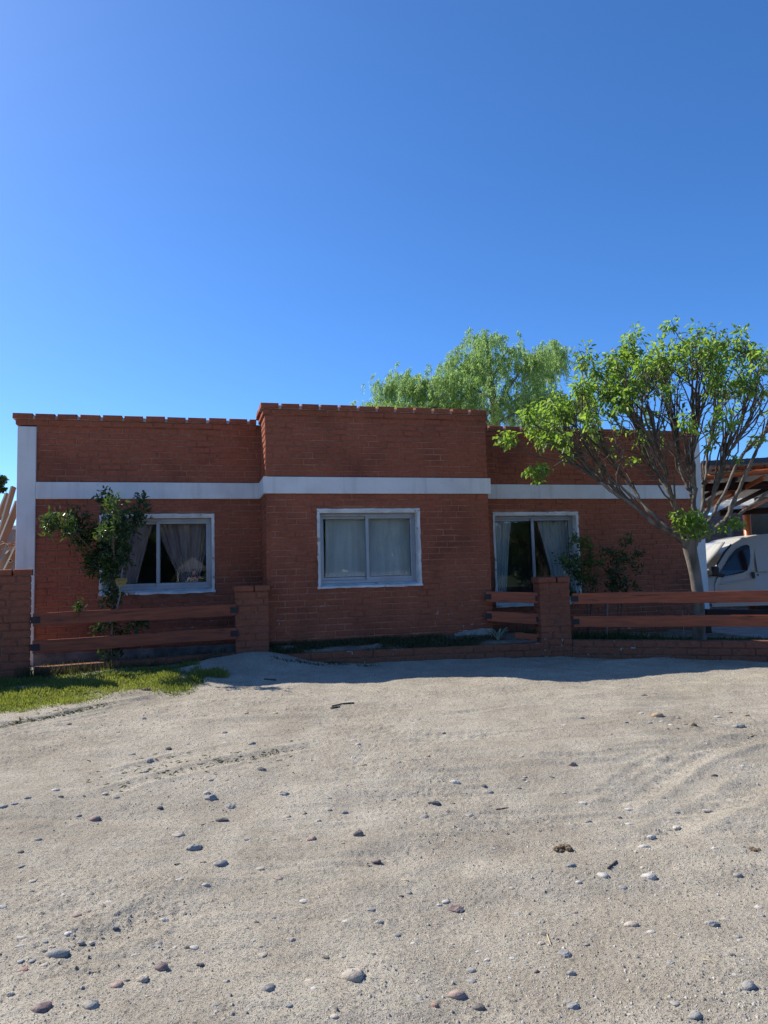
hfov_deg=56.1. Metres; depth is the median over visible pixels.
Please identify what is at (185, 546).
curtain
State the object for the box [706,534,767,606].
delivery van
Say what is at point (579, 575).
garden shrub
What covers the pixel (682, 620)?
board fence
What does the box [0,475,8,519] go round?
garden tree
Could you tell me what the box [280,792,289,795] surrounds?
stone
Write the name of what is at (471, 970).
stone
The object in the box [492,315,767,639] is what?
broadleaf tree
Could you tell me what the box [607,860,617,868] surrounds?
stick
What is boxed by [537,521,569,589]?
curtain
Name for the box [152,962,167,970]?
stone
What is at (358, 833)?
stone
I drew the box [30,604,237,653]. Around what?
board fence
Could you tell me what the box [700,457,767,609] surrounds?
carport
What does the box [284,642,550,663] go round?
kerb
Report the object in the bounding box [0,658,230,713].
grass
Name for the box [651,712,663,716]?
stone
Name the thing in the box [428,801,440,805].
stone
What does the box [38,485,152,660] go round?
leafy bush
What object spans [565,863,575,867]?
stone
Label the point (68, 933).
stone
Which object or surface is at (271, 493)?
brick house
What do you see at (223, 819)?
stone
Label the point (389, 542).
curtain
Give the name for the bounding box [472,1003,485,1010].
stone
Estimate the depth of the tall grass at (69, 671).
8.40 m
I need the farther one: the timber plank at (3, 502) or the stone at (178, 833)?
the timber plank at (3, 502)
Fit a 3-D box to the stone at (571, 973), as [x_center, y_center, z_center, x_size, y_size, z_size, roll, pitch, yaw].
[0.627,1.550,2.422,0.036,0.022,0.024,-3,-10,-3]
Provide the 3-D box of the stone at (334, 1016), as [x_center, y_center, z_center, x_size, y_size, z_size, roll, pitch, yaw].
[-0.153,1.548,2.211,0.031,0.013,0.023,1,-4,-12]
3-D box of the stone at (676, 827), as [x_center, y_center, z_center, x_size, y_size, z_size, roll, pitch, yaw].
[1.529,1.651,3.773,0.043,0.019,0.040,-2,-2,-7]
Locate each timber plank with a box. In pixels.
[0,486,15,534]
[0,493,7,518]
[0,500,15,556]
[0,551,10,568]
[3,544,15,568]
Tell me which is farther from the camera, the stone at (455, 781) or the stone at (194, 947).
the stone at (455, 781)
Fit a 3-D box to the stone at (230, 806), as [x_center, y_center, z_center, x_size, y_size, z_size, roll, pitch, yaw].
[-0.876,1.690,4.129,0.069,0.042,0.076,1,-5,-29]
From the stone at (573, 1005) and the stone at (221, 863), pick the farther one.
the stone at (221, 863)
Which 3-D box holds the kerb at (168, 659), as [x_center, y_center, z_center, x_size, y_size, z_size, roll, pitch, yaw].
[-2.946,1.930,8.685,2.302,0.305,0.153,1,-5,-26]
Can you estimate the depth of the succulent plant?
9.79 m
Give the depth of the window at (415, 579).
9.97 m
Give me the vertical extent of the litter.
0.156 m
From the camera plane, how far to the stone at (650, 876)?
3.15 m
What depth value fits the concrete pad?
12.53 m
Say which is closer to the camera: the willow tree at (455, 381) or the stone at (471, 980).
the stone at (471, 980)
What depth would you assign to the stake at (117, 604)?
8.84 m
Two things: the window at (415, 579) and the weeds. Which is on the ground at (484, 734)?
the weeds
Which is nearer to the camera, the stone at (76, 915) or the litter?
the stone at (76, 915)
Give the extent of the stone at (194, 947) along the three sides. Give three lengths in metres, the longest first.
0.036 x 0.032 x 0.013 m
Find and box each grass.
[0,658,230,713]
[14,646,226,678]
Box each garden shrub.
[551,532,606,635]
[594,532,645,633]
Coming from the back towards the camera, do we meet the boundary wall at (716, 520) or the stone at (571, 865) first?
the boundary wall at (716, 520)
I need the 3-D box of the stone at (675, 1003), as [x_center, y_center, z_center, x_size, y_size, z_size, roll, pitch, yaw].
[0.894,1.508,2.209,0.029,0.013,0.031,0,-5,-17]
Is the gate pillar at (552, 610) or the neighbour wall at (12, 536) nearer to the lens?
the gate pillar at (552, 610)
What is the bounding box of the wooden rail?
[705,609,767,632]
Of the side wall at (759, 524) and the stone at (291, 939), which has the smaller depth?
the stone at (291, 939)
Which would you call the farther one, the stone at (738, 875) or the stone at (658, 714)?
the stone at (658, 714)
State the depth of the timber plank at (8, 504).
11.06 m
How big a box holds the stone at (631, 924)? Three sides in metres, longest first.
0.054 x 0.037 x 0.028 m
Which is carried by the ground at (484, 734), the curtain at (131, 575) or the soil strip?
the soil strip
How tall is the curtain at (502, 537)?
1.520 m
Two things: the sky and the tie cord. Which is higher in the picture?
the sky
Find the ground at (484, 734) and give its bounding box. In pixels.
[0,652,767,1023]
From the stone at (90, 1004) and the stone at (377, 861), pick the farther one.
the stone at (377, 861)
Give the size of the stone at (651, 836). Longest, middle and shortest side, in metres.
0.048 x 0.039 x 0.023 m
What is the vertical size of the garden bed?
0.059 m
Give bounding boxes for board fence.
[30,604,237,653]
[484,591,539,641]
[571,590,767,626]
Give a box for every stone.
[6,992,14,996]
[30,1001,51,1012]
[45,947,69,957]
[64,931,72,936]
[71,913,81,916]
[77,940,84,944]
[82,999,98,1009]
[88,815,99,821]
[110,980,123,987]
[137,975,148,982]
[146,758,152,762]
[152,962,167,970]
[159,917,168,921]
[171,831,184,836]
[186,843,201,850]
[190,945,198,949]
[204,794,216,800]
[213,859,227,866]
[215,817,228,821]
[224,803,235,808]
[256,767,265,770]
[258,952,266,957]
[261,983,274,991]
[273,876,283,879]
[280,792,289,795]
[285,1003,292,1007]
[286,937,294,941]
[299,899,306,903]
[306,835,315,840]
[330,1013,338,1018]
[342,968,363,981]
[353,830,363,836]
[366,907,374,911]
[371,859,380,863]
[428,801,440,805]
[442,899,450,903]
[447,989,466,999]
[448,904,463,912]
[449,779,460,783]
[466,967,476,972]
[467,978,475,982]
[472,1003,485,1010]
[557,949,571,957]
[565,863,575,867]
[566,970,575,975]
[566,1002,578,1009]
[597,872,608,878]
[618,885,627,889]
[624,921,638,926]
[638,844,650,847]
[640,872,656,879]
[647,835,655,838]
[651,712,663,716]
[669,1001,679,1005]
[672,825,680,829]
[687,1010,702,1019]
[704,920,717,926]
[732,723,744,727]
[733,873,742,877]
[742,980,756,990]
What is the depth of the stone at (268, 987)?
2.35 m
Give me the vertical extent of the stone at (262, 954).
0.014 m
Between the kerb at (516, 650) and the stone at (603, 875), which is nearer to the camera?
the stone at (603, 875)
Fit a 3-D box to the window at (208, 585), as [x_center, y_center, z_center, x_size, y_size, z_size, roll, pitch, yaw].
[-3.104,0.580,9.910,1.523,1.103,0.230,0,-5,-15]
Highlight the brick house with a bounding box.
[12,403,709,665]
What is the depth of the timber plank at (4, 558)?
10.79 m
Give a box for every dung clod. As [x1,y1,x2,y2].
[552,844,572,852]
[749,846,760,851]
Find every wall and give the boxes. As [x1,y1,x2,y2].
[0,525,15,569]
[0,569,32,678]
[571,639,767,661]
[704,515,748,608]
[751,497,767,609]
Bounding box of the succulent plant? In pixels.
[488,627,507,639]
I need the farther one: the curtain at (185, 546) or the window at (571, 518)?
the window at (571, 518)
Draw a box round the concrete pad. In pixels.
[711,608,767,638]
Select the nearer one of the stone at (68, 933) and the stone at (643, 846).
the stone at (68, 933)
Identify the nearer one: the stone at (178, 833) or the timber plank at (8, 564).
the stone at (178, 833)
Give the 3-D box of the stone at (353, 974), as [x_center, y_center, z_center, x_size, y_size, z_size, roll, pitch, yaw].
[-0.105,1.561,2.421,0.080,0.051,0.068,-8,1,7]
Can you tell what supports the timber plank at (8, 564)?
on the ground at (484, 734)
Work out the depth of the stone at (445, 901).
2.98 m
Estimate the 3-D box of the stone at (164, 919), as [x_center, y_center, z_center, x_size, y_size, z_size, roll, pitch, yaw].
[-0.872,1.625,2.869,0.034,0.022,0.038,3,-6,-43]
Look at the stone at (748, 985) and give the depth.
2.26 m
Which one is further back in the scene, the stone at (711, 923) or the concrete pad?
the concrete pad
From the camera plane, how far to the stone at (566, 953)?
2.53 m
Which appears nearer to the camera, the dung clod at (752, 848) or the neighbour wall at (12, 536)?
the dung clod at (752, 848)
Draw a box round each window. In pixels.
[98,514,215,595]
[317,508,422,588]
[492,511,581,607]
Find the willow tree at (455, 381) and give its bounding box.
[349,327,617,426]
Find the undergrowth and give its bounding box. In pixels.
[493,627,767,639]
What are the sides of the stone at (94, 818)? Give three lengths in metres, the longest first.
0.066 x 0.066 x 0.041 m
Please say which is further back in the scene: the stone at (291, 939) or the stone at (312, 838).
the stone at (312, 838)
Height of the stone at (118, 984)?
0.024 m
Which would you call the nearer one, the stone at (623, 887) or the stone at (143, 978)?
the stone at (143, 978)
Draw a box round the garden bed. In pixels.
[589,629,764,638]
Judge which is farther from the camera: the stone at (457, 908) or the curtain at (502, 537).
the curtain at (502, 537)
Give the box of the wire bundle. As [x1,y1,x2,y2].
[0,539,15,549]
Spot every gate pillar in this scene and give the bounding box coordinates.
[234,585,269,653]
[531,576,572,656]
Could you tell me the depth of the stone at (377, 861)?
3.37 m
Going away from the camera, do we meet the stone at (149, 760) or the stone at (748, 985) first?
the stone at (748, 985)
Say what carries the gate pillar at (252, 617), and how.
on the ground at (484, 734)
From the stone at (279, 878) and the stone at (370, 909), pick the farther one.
the stone at (279, 878)
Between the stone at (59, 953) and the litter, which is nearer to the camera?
the stone at (59, 953)
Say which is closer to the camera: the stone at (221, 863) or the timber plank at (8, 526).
the stone at (221, 863)
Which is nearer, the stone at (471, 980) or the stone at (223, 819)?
the stone at (471, 980)
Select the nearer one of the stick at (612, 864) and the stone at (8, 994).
the stone at (8, 994)
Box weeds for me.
[269,632,500,666]
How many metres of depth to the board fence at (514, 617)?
9.96 m
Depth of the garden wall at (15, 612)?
8.07 m
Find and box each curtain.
[110,525,152,590]
[161,524,205,588]
[325,519,410,583]
[495,522,510,591]
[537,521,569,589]
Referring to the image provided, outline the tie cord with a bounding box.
[115,578,127,595]
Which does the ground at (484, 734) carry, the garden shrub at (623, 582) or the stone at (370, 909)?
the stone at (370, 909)
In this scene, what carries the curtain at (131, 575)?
hanging from the curtain rod
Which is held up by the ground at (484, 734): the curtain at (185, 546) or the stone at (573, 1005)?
the stone at (573, 1005)
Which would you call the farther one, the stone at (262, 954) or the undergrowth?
the undergrowth
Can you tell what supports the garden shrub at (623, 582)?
on the garden bed
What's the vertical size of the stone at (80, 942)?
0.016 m
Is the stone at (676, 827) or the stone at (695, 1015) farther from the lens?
the stone at (676, 827)
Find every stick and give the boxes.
[332,702,353,706]
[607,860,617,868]
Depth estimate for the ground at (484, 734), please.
3.57 m
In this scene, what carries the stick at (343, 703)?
on the ground at (484, 734)
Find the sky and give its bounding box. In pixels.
[0,0,767,524]
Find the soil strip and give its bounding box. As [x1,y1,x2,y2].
[274,632,537,652]
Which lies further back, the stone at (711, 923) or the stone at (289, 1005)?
the stone at (711, 923)
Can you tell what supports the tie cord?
attached to the stake at (117, 604)
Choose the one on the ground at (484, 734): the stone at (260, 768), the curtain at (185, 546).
the stone at (260, 768)
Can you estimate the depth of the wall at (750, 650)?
9.27 m
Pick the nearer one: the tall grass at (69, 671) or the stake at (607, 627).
the tall grass at (69, 671)
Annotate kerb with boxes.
[34,652,234,676]
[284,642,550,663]
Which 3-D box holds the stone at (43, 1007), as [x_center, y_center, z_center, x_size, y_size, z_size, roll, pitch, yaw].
[-1.081,1.563,2.270,0.063,0.028,0.047,-1,-5,-12]
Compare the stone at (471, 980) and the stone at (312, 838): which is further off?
the stone at (312, 838)
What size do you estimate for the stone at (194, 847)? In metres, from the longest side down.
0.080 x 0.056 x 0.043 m
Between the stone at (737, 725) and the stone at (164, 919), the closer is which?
the stone at (164, 919)
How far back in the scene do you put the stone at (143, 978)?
2.41 m
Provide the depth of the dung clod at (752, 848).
3.40 m
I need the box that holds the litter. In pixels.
[1,701,304,795]
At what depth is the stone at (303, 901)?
2.98 m
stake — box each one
[111,567,122,654]
[606,604,607,635]
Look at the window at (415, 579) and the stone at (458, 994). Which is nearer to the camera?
the stone at (458, 994)

